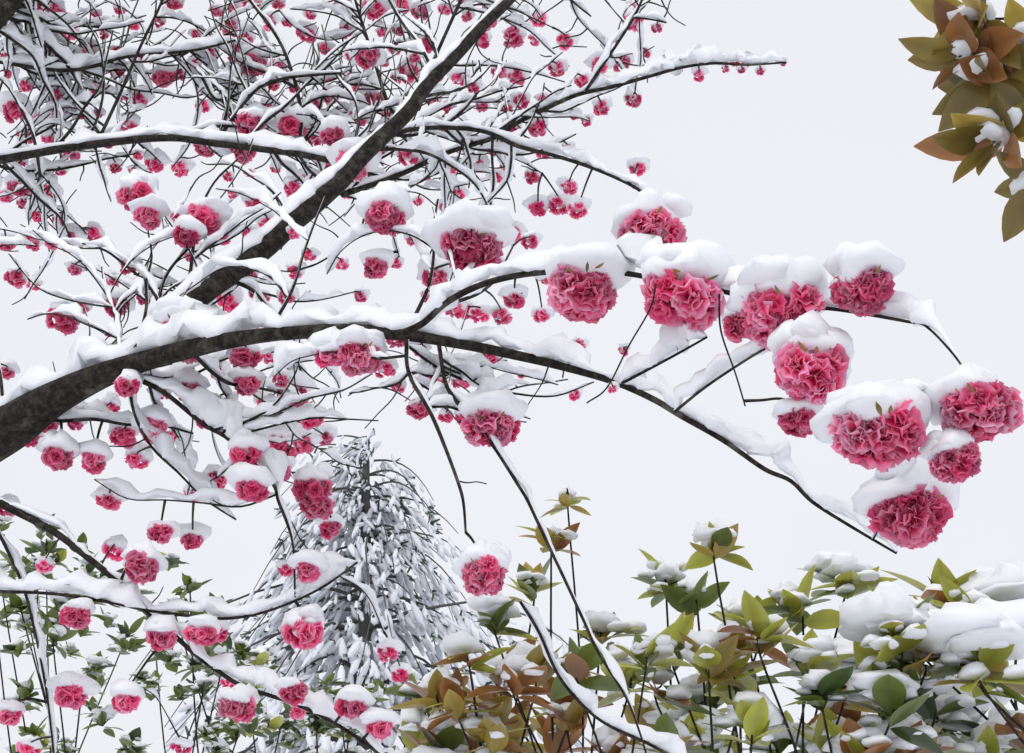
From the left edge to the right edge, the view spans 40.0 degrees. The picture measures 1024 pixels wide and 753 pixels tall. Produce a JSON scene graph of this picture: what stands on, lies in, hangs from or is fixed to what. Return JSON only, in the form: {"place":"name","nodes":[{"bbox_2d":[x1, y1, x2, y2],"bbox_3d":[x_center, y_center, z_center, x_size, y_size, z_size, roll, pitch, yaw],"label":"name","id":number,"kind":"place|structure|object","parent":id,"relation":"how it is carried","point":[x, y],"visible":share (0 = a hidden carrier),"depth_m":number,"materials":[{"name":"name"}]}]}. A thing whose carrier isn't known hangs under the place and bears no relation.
{"place":"outdoors","nodes":[
{"label":"outdoors","id":0,"kind":"place"},
{"bbox_2d":[129,428,586,752],"bbox_3d":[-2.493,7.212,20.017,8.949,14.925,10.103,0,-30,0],"label":"cedar","id":1,"kind":"object","parent":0,"point":[366,627],"depth_m":22.20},
{"bbox_2d":[114,426,594,752],"bbox_3d":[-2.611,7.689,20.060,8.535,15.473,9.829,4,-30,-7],"label":"conifer tree","id":2,"kind":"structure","parent":1,"relation":"on","point":[417,623],"depth_m":21.84,"materials":[{"name":"white"}]},
{"bbox_2d":[0,0,961,752],"bbox_3d":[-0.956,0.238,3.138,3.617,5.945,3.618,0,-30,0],"label":"tree branches","id":3,"kind":"object","parent":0,"point":[28,418],"visible":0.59,"depth_m":3.33,"materials":[{"name":"brown plant"}]},
{"bbox_2d":[0,0,961,752],"bbox_3d":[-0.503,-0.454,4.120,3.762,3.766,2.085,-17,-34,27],"label":"snow","id":4,"kind":"structure","parent":3,"relation":"attached to","point":[230,414],"depth_m":2.92,"materials":[{"name":"white snow"}]},
{"bbox_2d":[0,0,998,752],"bbox_3d":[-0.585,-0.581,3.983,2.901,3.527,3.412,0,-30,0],"label":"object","id":5,"kind":"object","parent":3,"relation":"attached to","point":[848,262],"visible":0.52,"depth_m":2.66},
{"bbox_2d":[0,0,1023,752],"bbox_3d":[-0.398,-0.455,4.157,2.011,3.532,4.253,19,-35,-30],"label":"pink blossoms","id":6,"kind":"object","parent":3,"relation":"attached to","point":[916,520],"visible":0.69,"depth_m":2.60,"materials":[{"name":"pink plant"}]},
{"bbox_2d":[0,0,1023,752],"bbox_3d":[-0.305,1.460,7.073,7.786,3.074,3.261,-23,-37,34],"label":"leaves","id":7,"kind":"object","parent":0,"point":[996,86],"depth_m":5.23,"materials":[{"name":"green plant"}]},
{"bbox_2d":[0,0,1023,752],"bbox_3d":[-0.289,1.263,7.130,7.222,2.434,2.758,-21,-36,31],"label":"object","id":8,"kind":"structure","parent":7,"relation":"on","point":[990,616],"depth_m":5.20,"materials":[{"name":"white"}]},
{"bbox_2d":[0,0,1023,752],"label":"sky","id":9,"kind":"structure","parent":0,"point":[815,153],"materials":[{"name":"white"}]},
{"bbox_2d":[168,204,974,566],"bbox_3d":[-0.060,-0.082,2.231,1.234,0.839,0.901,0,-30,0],"label":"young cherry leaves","id":10,"kind":"object","parent":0,"point":[878,406],"visible":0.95,"depth_m":1.94,"materials":[{"name":"plant"}]}
]}

